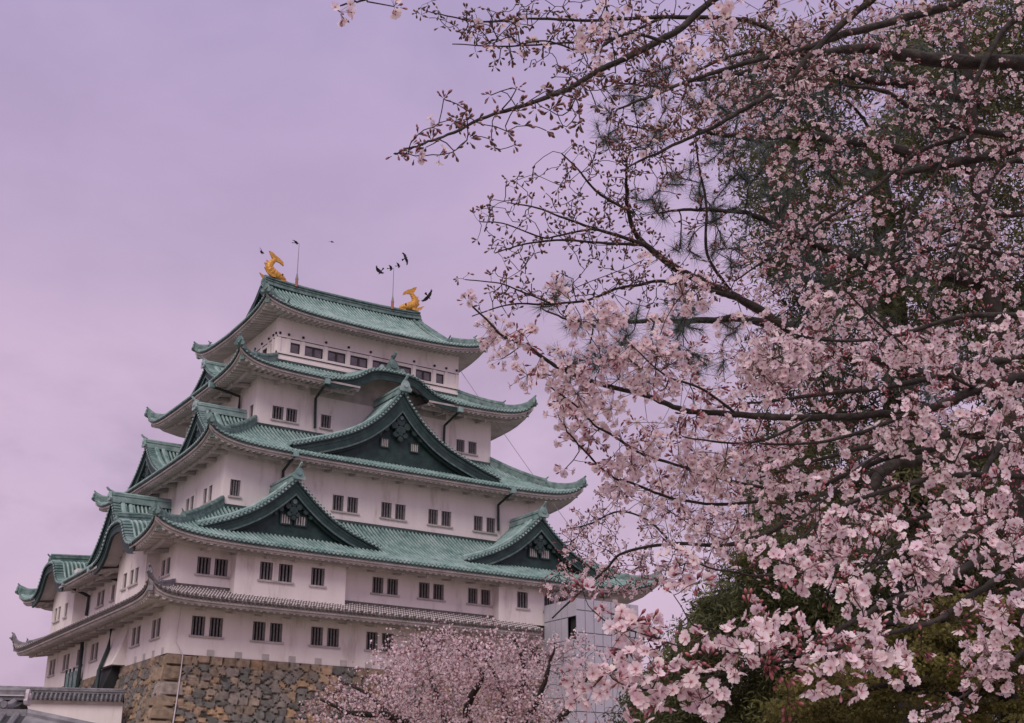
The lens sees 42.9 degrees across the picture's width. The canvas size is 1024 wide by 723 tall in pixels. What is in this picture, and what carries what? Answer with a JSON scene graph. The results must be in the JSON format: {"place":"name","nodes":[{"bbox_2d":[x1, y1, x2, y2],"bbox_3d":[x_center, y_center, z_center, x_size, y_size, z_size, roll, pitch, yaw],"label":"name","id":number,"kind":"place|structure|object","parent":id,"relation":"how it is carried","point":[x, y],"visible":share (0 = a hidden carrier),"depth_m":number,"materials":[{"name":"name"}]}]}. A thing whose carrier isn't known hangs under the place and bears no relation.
{"place":"outdoors","nodes":[
{"label":"outdoors","id":0,"kind":"place"},
{"bbox_2d":[376,266,383,274],"bbox_3d":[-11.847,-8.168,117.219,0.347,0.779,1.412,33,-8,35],"label":"bird","id":1,"kind":"object","parent":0,"point":[378,270],"visible":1,"depth_m":117.11},
{"bbox_2d":[402,252,407,264],"bbox_3d":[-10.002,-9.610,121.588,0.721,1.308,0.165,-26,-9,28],"label":"bird","id":2,"kind":"object","parent":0,"point":[405,258],"visible":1,"depth_m":121.59},
{"bbox_2d":[421,290,431,301],"bbox_3d":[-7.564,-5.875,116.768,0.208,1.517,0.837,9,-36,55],"label":"bird","id":3,"kind":"object","parent":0,"point":[427,297],"visible":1,"depth_m":116.79},
{"bbox_2d":[0,0,1023,689],"label":"sky","id":4,"kind":"structure","parent":0,"point":[151,151],"materials":[{"name":"purple"}]},
{"label":"ground","id":5,"kind":"structure","parent":0,"visible":0},
{"bbox_2d":[0,687,93,722],"bbox_3d":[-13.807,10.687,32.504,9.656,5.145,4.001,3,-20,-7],"label":"gatehouse","id":6,"kind":"object","parent":5,"relation":"on","point":[15,702],"visible":1,"depth_m":32.56,"materials":[{"name":"tile"}]},
{"bbox_2d":[0,686,124,722],"bbox_3d":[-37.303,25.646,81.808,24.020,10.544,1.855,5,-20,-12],"label":"tile capped wall","id":7,"kind":"structure","parent":5,"relation":"on","point":[100,705],"depth_m":84.79,"materials":[{"name":"paint"}]},
{"bbox_2d":[9,250,663,722],"bbox_3d":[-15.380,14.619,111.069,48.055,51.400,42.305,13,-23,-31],"label":"castle keep","id":8,"kind":"structure","parent":5,"relation":"on","point":[319,496],"depth_m":98.85,"materials":[{"name":"paint"}]},
{"bbox_2d":[48,659,52,675],"bbox_3d":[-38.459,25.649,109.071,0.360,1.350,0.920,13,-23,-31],"label":"window","id":9,"kind":"structure","parent":8,"relation":"in","point":[51,661],"depth_m":109.24,"materials":[{"name":"paint"}]},
{"bbox_2d":[51,658,55,674],"bbox_3d":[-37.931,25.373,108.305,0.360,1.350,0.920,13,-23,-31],"label":"window","id":10,"kind":"structure","parent":8,"relation":"in","point":[54,660],"depth_m":108.47,"materials":[{"name":"paint"}]},
{"bbox_2d":[53,607,57,621],"bbox_3d":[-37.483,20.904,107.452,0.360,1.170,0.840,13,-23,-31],"label":"window","id":11,"kind":"structure","parent":8,"relation":"in","point":[56,609],"depth_m":107.60,"materials":[{"name":"paint"}]},
{"bbox_2d":[57,605,61,619],"bbox_3d":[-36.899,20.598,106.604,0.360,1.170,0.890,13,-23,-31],"label":"window","id":12,"kind":"structure","parent":8,"relation":"in","point":[59,607],"depth_m":106.75,"materials":[{"name":"paint"}]},
{"bbox_2d":[62,654,66,670],"bbox_3d":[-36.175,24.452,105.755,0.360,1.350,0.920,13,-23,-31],"label":"window","id":13,"kind":"structure","parent":8,"relation":"in","point":[65,655],"depth_m":105.88,"materials":[{"name":"paint"}]},
{"bbox_2d":[64,601,68,615],"bbox_3d":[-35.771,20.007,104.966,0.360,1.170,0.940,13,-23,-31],"label":"window","id":14,"kind":"structure","parent":8,"relation":"in","point":[66,604],"depth_m":105.13,"materials":[{"name":"paint"}]},
{"bbox_2d":[65,652,69,669],"bbox_3d":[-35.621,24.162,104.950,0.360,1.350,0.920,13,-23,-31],"label":"window","id":15,"kind":"structure","parent":8,"relation":"in","point":[68,654],"depth_m":105.10,"materials":[{"name":"paint"}]},
{"bbox_2d":[76,648,79,665],"bbox_3d":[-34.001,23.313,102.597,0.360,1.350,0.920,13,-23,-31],"label":"window","id":16,"kind":"structure","parent":8,"relation":"in","point":[78,650],"depth_m":102.80,"materials":[{"name":"paint"}]},
{"bbox_2d":[90,642,94,660],"bbox_3d":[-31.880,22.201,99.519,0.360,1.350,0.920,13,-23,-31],"label":"window","id":17,"kind":"structure","parent":8,"relation":"in","point":[93,644],"depth_m":99.64,"materials":[{"name":"paint"}]},
{"bbox_2d":[94,641,98,658],"bbox_3d":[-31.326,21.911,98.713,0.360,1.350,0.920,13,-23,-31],"label":"window","id":18,"kind":"structure","parent":8,"relation":"in","point":[97,643],"depth_m":98.84,"materials":[{"name":"paint"}]},
{"bbox_2d":[96,590,101,606],"bbox_3d":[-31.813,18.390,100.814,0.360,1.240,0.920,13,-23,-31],"label":"window","id":19,"kind":"structure","parent":8,"relation":"in","point":[99,592],"depth_m":100.96,"materials":[{"name":"paint"}]},
{"bbox_2d":[100,588,104,604],"bbox_3d":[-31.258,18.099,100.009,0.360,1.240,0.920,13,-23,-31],"label":"window","id":20,"kind":"structure","parent":8,"relation":"in","point":[103,590],"depth_m":100.15,"materials":[{"name":"paint"}]},
{"bbox_2d":[91,666,120,688],"bbox_3d":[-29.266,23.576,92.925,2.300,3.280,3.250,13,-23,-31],"label":"side doorway","id":21,"kind":"structure","parent":8,"relation":"in","point":[109,676],"depth_m":92.17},
{"bbox_2d":[111,583,115,599],"bbox_3d":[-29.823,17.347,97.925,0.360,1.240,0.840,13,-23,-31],"label":"window","id":22,"kind":"structure","parent":8,"relation":"in","point":[113,585],"depth_m":98.06,"materials":[{"name":"paint"}]},
{"bbox_2d":[122,571,127,588],"bbox_3d":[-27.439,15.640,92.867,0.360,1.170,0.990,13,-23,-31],"label":"window","id":23,"kind":"structure","parent":8,"relation":"in","point":[124,583],"depth_m":93.01,"materials":[{"name":"paint"}]},
{"bbox_2d":[129,568,134,584],"bbox_3d":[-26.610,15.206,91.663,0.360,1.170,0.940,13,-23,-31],"label":"window","id":24,"kind":"structure","parent":8,"relation":"in","point":[131,577],"depth_m":91.81,"materials":[{"name":"paint"}]},
{"bbox_2d":[131,626,136,645],"bbox_3d":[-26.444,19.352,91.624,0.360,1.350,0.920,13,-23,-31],"label":"window","id":25,"kind":"structure","parent":8,"relation":"in","point":[134,629],"depth_m":91.74,"materials":[{"name":"paint"}]},
{"bbox_2d":[134,565,139,582],"bbox_3d":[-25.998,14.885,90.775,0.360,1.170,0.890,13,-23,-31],"label":"window","id":26,"kind":"structure","parent":8,"relation":"in","point":[136,575],"depth_m":90.92,"materials":[{"name":"paint"}]},
{"bbox_2d":[135,624,141,643],"bbox_3d":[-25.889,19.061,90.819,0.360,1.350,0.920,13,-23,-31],"label":"window","id":27,"kind":"structure","parent":8,"relation":"in","point":[138,633],"depth_m":90.93,"materials":[{"name":"paint"}]},
{"bbox_2d":[151,618,156,638],"bbox_3d":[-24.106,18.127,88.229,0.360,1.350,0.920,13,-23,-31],"label":"window","id":28,"kind":"structure","parent":8,"relation":"in","point":[153,630],"depth_m":88.36,"materials":[{"name":"paint"}]},
{"bbox_2d":[155,616,161,636],"bbox_3d":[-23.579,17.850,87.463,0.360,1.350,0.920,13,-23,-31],"label":"window","id":29,"kind":"structure","parent":8,"relation":"in","point":[158,625],"depth_m":87.59,"materials":[{"name":"paint"}]},
{"bbox_2d":[160,558,165,576],"bbox_3d":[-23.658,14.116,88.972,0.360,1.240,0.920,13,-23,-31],"label":"window","id":30,"kind":"structure","parent":8,"relation":"in","point":[163,565],"depth_m":89.11,"materials":[{"name":"paint"}]},
{"bbox_2d":[165,555,171,574],"bbox_3d":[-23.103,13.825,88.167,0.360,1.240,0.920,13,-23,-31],"label":"window","id":31,"kind":"structure","parent":8,"relation":"in","point":[168,562],"depth_m":88.29,"materials":[{"name":"paint"}]},
{"bbox_2d":[185,497,189,510],"bbox_3d":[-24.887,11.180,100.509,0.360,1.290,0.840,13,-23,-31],"label":"window","id":32,"kind":"structure","parent":8,"relation":"in","point":[188,499],"depth_m":100.66,"materials":[{"name":"paint"}]},
{"bbox_2d":[189,494,194,509],"bbox_3d":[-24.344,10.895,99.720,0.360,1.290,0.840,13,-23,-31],"label":"window","id":33,"kind":"structure","parent":8,"relation":"in","point":[192,497],"depth_m":99.87,"materials":[{"name":"paint"}]},
{"bbox_2d":[190,614,206,635],"bbox_3d":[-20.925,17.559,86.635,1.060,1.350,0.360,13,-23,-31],"label":"window","id":34,"kind":"structure","parent":8,"relation":"in","point":[198,622],"depth_m":86.66,"materials":[{"name":"paint"}]},
{"bbox_2d":[195,555,211,574],"bbox_3d":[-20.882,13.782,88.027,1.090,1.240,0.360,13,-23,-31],"label":"window","id":35,"kind":"structure","parent":8,"relation":"in","point":[203,563],"depth_m":88.06,"materials":[{"name":"paint"}]},
{"bbox_2d":[202,487,207,503],"bbox_3d":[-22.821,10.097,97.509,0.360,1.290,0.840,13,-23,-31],"label":"window","id":36,"kind":"structure","parent":8,"relation":"in","point":[205,490],"depth_m":97.64,"materials":[{"name":"paint"}]},
{"bbox_2d":[208,484,212,500],"bbox_3d":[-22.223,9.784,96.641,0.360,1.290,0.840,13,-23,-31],"label":"window","id":37,"kind":"structure","parent":8,"relation":"in","point":[210,490],"depth_m":96.76,"materials":[{"name":"paint"}]},
{"bbox_2d":[208,616,224,636],"bbox_3d":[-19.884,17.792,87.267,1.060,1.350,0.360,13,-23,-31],"label":"window","id":38,"kind":"structure","parent":8,"relation":"in","point":[216,624],"depth_m":87.30,"materials":[{"name":"paint"}]},
{"bbox_2d":[213,557,229,576],"bbox_3d":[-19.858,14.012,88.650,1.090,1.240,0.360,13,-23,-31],"label":"window","id":39,"kind":"structure","parent":8,"relation":"in","point":[221,565],"depth_m":88.68,"materials":[{"name":"paint"}]},
{"bbox_2d":[229,478,241,496],"bbox_3d":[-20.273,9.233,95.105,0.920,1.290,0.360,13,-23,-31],"label":"window","id":40,"kind":"structure","parent":8,"relation":"in","point":[235,485],"depth_m":95.10,"materials":[{"name":"paint"}]},
{"bbox_2d":[249,403,253,417],"bbox_3d":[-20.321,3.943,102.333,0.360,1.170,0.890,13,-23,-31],"label":"window","id":41,"kind":"structure","parent":8,"relation":"in","point":[251,409],"depth_m":102.47,"materials":[{"name":"paint"}]},
{"bbox_2d":[251,620,266,640],"bbox_3d":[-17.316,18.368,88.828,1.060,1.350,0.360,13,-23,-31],"label":"window","id":42,"kind":"structure","parent":8,"relation":"in","point":[259,628],"depth_m":88.85,"materials":[{"name":"paint"}]},
{"bbox_2d":[258,560,273,579],"bbox_3d":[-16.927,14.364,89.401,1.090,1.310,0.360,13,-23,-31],"label":"window","id":43,"kind":"structure","parent":8,"relation":"in","point":[266,568],"depth_m":89.42,"materials":[{"name":"paint"}]},
{"bbox_2d":[268,621,283,641],"bbox_3d":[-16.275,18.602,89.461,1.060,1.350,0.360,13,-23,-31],"label":"window","id":44,"kind":"structure","parent":8,"relation":"in","point":[276,629],"depth_m":89.49,"materials":[{"name":"paint"}]},
{"bbox_2d":[271,404,284,419],"bbox_3d":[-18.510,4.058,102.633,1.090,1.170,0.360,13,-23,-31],"label":"window","id":45,"kind":"structure","parent":8,"relation":"in","point":[277,412],"depth_m":102.67,"materials":[{"name":"paint"}]},
{"bbox_2d":[277,562,293,582],"bbox_3d":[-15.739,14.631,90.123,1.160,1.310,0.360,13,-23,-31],"label":"window","id":46,"kind":"structure","parent":8,"relation":"in","point":[285,571],"depth_m":90.17,"materials":[{"name":"paint"}]},
{"bbox_2d":[285,407,298,422],"bbox_3d":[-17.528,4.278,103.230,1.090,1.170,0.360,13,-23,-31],"label":"window","id":47,"kind":"structure","parent":8,"relation":"in","point":[291,414],"depth_m":103.25,"materials":[{"name":"paint"}]},
{"bbox_2d":[290,342,299,354],"bbox_3d":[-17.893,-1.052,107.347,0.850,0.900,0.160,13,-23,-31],"label":"window","id":48,"kind":"structure","parent":8,"relation":"in","point":[295,348],"depth_m":107.44,"materials":[{"name":"glass"}]},
{"bbox_2d":[305,345,322,358],"bbox_3d":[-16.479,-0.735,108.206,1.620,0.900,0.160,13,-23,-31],"label":"window","id":49,"kind":"structure","parent":8,"relation":"in","point":[310,351],"depth_m":108.29,"materials":[{"name":"glass"}]},
{"bbox_2d":[309,625,323,645],"bbox_3d":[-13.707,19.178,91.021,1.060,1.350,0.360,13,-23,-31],"label":"window","id":50,"kind":"structure","parent":8,"relation":"in","point":[316,632],"depth_m":91.03,"materials":[{"name":"paint"}]},
{"bbox_2d":[310,566,325,585],"bbox_3d":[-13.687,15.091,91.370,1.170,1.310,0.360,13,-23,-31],"label":"window","id":51,"kind":"structure","parent":8,"relation":"in","point":[317,575],"depth_m":91.43,"materials":[{"name":"paint"}]},
{"bbox_2d":[320,413,331,428],"bbox_3d":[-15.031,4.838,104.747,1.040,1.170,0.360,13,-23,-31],"label":"window","id":52,"kind":"structure","parent":8,"relation":"in","point":[325,419],"depth_m":104.77,"materials":[{"name":"paint"}]},
{"bbox_2d":[326,627,339,646],"bbox_3d":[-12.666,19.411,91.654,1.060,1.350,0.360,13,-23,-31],"label":"window","id":53,"kind":"structure","parent":8,"relation":"in","point":[332,633],"depth_m":91.68,"materials":[{"name":"paint"}]},
{"bbox_2d":[328,350,345,363],"bbox_3d":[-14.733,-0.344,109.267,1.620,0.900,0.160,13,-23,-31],"label":"window","id":54,"kind":"structure","parent":8,"relation":"in","point":[333,356],"depth_m":109.35,"materials":[{"name":"glass"}]},
{"bbox_2d":[331,493,344,510],"bbox_3d":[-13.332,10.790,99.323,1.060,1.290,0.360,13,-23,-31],"label":"window","id":55,"kind":"structure","parent":8,"relation":"in","point":[338,501],"depth_m":99.37,"materials":[{"name":"paint"}]},
{"bbox_2d":[346,496,358,512],"bbox_3d":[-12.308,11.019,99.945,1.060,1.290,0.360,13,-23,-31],"label":"window","id":56,"kind":"structure","parent":8,"relation":"in","point":[352,503],"depth_m":99.98,"materials":[{"name":"paint"}]},
{"bbox_2d":[350,355,367,367],"bbox_3d":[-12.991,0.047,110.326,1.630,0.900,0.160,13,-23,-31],"label":"window","id":57,"kind":"structure","parent":8,"relation":"in","point":[357,361],"depth_m":110.39,"materials":[{"name":"glass"}]},
{"bbox_2d":[365,630,378,649],"bbox_3d":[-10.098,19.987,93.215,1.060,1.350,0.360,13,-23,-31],"label":"window","id":58,"kind":"structure","parent":8,"relation":"in","point":[370,635],"depth_m":93.23,"materials":[{"name":"paint"}]},
{"bbox_2d":[371,575,384,593],"bbox_3d":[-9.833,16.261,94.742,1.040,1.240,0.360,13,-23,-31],"label":"window","id":59,"kind":"structure","parent":8,"relation":"in","point":[377,585],"depth_m":94.75,"materials":[{"name":"paint"}]},
{"bbox_2d":[373,360,386,367],"bbox_3d":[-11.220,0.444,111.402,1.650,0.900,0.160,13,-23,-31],"label":"window","id":60,"kind":"structure","parent":8,"relation":"in","point":[376,363],"depth_m":111.40,"materials":[{"name":"glass"}]},
{"bbox_2d":[380,501,392,517],"bbox_3d":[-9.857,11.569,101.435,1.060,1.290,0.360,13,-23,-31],"label":"window","id":61,"kind":"structure","parent":8,"relation":"in","point":[386,508],"depth_m":101.45,"materials":[{"name":"paint"}]},
{"bbox_2d":[381,632,393,651],"bbox_3d":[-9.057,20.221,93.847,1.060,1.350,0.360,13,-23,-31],"label":"window","id":62,"kind":"structure","parent":8,"relation":"in","point":[384,635],"depth_m":93.87,"materials":[{"name":"paint"}]},
{"bbox_2d":[386,577,398,594],"bbox_3d":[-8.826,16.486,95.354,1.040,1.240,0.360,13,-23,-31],"label":"window","id":63,"kind":"structure","parent":8,"relation":"in","point":[392,584],"depth_m":95.35,"materials":[{"name":"paint"}]},
{"bbox_2d":[394,503,406,519],"bbox_3d":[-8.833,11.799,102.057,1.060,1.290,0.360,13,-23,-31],"label":"window","id":64,"kind":"structure","parent":8,"relation":"in","point":[399,509],"depth_m":102.07,"materials":[{"name":"paint"}]},
{"bbox_2d":[398,365,410,373],"bbox_3d":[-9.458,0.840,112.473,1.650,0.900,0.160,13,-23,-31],"label":"window","id":65,"kind":"structure","parent":8,"relation":"in","point":[407,369],"depth_m":112.82,"materials":[{"name":"glass"}]},
{"bbox_2d":[416,369,431,381],"bbox_3d":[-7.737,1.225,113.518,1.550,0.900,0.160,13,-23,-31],"label":"window","id":66,"kind":"structure","parent":8,"relation":"in","point":[424,375],"depth_m":113.62,"materials":[{"name":"glass"}]},
{"bbox_2d":[418,635,430,653],"bbox_3d":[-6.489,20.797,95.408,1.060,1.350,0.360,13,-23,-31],"label":"window","id":67,"kind":"structure","parent":8,"relation":"in","point":[419,635],"depth_m":95.41,"materials":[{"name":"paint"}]},
{"bbox_2d":[418,581,430,598],"bbox_3d":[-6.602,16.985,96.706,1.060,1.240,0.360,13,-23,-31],"label":"window","id":68,"kind":"structure","parent":8,"relation":"in","point":[424,588],"depth_m":96.74,"materials":[{"name":"paint"}]},
{"bbox_2d":[427,508,438,524],"bbox_3d":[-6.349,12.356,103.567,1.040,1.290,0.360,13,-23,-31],"label":"window","id":69,"kind":"structure","parent":8,"relation":"in","point":[433,514],"depth_m":103.58,"materials":[{"name":"paint"}]},
{"bbox_2d":[432,583,444,599],"bbox_3d":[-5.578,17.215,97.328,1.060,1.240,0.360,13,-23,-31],"label":"window","id":70,"kind":"structure","parent":8,"relation":"in","point":[438,589],"depth_m":97.35,"materials":[{"name":"paint"}]},
{"bbox_2d":[433,637,445,654],"bbox_3d":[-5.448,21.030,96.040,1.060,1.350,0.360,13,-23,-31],"label":"window","id":71,"kind":"structure","parent":8,"relation":"in","point":[433,637],"depth_m":96.11,"materials":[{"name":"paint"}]},
{"bbox_2d":[436,373,443,383],"bbox_3d":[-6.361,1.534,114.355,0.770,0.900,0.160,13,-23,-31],"label":"window","id":72,"kind":"structure","parent":8,"relation":"in","point":[439,377],"depth_m":114.46,"materials":[{"name":"glass"}]},
{"bbox_2d":[440,510,451,526],"bbox_3d":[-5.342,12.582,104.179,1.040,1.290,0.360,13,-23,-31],"label":"window","id":73,"kind":"structure","parent":8,"relation":"in","point":[446,516],"depth_m":104.21,"materials":[{"name":"paint"}]},
{"bbox_2d":[455,438,464,451],"bbox_3d":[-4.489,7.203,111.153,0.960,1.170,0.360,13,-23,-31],"label":"window","id":74,"kind":"structure","parent":8,"relation":"in","point":[460,443],"depth_m":111.21,"materials":[{"name":"paint"}]},
{"bbox_2d":[468,440,476,454],"bbox_3d":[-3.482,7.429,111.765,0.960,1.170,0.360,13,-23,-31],"label":"window","id":75,"kind":"structure","parent":8,"relation":"in","point":[472,445],"depth_m":111.83,"materials":[{"name":"paint"}]},
{"bbox_2d":[467,587,478,603],"bbox_3d":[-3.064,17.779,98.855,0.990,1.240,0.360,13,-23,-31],"label":"window","id":76,"kind":"structure","parent":8,"relation":"in","point":[472,592],"depth_m":98.86,"materials":[{"name":"paint"}]},
{"bbox_2d":[469,640,480,658],"bbox_3d":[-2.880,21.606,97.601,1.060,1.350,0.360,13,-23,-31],"label":"window","id":77,"kind":"structure","parent":8,"relation":"in","point":[471,646],"depth_m":97.70,"materials":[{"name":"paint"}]},
{"bbox_2d":[473,514,483,530],"bbox_3d":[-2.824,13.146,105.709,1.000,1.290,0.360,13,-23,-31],"label":"window","id":78,"kind":"structure","parent":8,"relation":"in","point":[478,521],"depth_m":105.73,"materials":[{"name":"paint"}]},
{"bbox_2d":[480,588,490,604],"bbox_3d":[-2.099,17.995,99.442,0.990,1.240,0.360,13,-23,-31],"label":"window","id":79,"kind":"structure","parent":8,"relation":"in","point":[485,594],"depth_m":99.44,"materials":[{"name":"paint"}]},
{"bbox_2d":[483,641,494,659],"bbox_3d":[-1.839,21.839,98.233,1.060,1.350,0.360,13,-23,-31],"label":"window","id":80,"kind":"structure","parent":8,"relation":"in","point":[484,641],"depth_m":98.34,"materials":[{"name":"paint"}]},
{"bbox_2d":[486,516,495,532],"bbox_3d":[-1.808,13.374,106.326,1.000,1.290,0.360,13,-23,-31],"label":"window","id":81,"kind":"structure","parent":8,"relation":"in","point":[490,521],"depth_m":106.32,"materials":[{"name":"paint"}]},
{"bbox_2d":[516,590,528,607],"bbox_3d":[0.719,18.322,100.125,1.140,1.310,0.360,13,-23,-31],"label":"window","id":82,"kind":"structure","parent":8,"relation":"in","point":[522,597],"depth_m":100.16,"materials":[{"name":"paint"}]},
{"bbox_2d":[519,645,528,662],"bbox_3d":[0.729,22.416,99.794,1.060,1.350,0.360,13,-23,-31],"label":"window","id":83,"kind":"structure","parent":8,"relation":"in","point":[521,645],"depth_m":99.90,"materials":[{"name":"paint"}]},
{"bbox_2d":[530,646,541,663],"bbox_3d":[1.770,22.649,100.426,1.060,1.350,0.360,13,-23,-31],"label":"window","id":84,"kind":"structure","parent":8,"relation":"in","point":[538,662],"depth_m":100.52,"materials":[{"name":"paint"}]},
{"bbox_2d":[543,594,554,609],"bbox_3d":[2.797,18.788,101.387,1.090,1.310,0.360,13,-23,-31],"label":"window","id":85,"kind":"structure","parent":8,"relation":"in","point":[546,601],"depth_m":101.42,"materials":[{"name":"paint"}]},
{"bbox_2d":[558,595,568,601],"bbox_3d":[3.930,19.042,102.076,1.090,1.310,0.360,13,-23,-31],"label":"window","id":86,"kind":"structure","parent":8,"relation":"in","point":[560,599],"depth_m":102.10,"materials":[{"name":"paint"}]},
{"bbox_2d":[294,615,615,722],"bbox_3d":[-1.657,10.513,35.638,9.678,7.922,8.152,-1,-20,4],"label":"cherry tree","id":87,"kind":"object","parent":5,"relation":"on","point":[382,712],"visible":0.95,"depth_m":34.83,"materials":[{"name":"pink plant"}]},
{"bbox_2d":[544,598,639,722],"bbox_3d":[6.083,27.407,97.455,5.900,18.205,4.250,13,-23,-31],"label":"lift tower","id":88,"kind":"structure","parent":5,"relation":"on","point":[577,613],"depth_m":97.45,"materials":[{"name":"grey"}]},
{"bbox_2d":[571,617,575,639],"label":"window","id":89,"kind":"structure","parent":88,"relation":"in","point":[573,620],"depth_m":97.49,"materials":[{"name":"black glass"}]},
{"bbox_2d":[611,614,629,636],"bbox_3d":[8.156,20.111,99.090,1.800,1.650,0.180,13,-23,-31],"label":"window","id":90,"kind":"structure","parent":88,"relation":"in","point":[612,618],"depth_m":98.85,"materials":[{"name":"grey"}]},
{"bbox_2d":[612,650,629,671],"bbox_3d":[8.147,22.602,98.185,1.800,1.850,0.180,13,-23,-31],"label":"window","id":91,"kind":"structure","parent":88,"relation":"in","point":[628,658],"depth_m":98.21,"materials":[{"name":"grey"}]},
{"bbox_2d":[601,657,746,722],"bbox_3d":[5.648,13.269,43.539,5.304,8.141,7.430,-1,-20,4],"label":"evergreen tree","id":92,"kind":"object","parent":5,"relation":"on","point":[628,702],"visible":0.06,"depth_m":43.42,"materials":[{"name":"green plant"}]},
{"bbox_2d":[331,0,1023,722],"bbox_3d":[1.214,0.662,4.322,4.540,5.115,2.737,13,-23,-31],"label":"cherry tree","id":93,"kind":"object","parent":5,"relation":"on","point":[765,364],"visible":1,"depth_m":4.21,"materials":[{"name":"pink plant"}]},
{"bbox_2d":[412,0,1023,618],"bbox_3d":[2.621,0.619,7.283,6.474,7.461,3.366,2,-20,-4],"label":"cherry tree","id":94,"kind":"object","parent":5,"relation":"on","point":[980,64],"visible":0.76,"depth_m":7.22,"materials":[{"name":"pink plant"}]},
{"bbox_2d":[630,497,887,722],"bbox_3d":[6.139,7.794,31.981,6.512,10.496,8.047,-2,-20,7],"label":"conifer tree","id":95,"kind":"object","parent":5,"relation":"on","point":[751,691],"visible":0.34,"depth_m":29.98,"materials":[{"name":"green plant"}]},
{"bbox_2d":[524,15,1023,638],"bbox_3d":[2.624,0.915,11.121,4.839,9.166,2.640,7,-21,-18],"label":"pine tree","id":96,"kind":"object","parent":5,"relation":"on","point":[744,177],"visible":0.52,"depth_m":11.80,"materials":[{"name":"green plant"}]},
{"bbox_2d":[701,0,1023,722],"bbox_3d":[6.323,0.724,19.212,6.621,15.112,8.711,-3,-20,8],"label":"evergreen tree","id":97,"kind":"object","parent":5,"relation":"on","point":[897,305],"visible":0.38,"depth_m":18.61,"materials":[{"name":"green plant"}]},
{"bbox_2d":[759,592,1023,722],"bbox_3d":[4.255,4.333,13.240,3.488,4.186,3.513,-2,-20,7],"label":"maple tree","id":98,"kind":"object","parent":5,"relation":"on","point":[938,638],"visible":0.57,"depth_m":12.89,"materials":[{"name":"green plant"}]},
{"bbox_2d":[818,440,1023,722],"bbox_3d":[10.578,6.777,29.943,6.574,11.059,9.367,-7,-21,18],"label":"conifer tree","id":99,"kind":"object","parent":5,"relation":"on","point":[885,593],"visible":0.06,"depth_m":28.06,"materials":[{"name":"green plant"}]}
]}

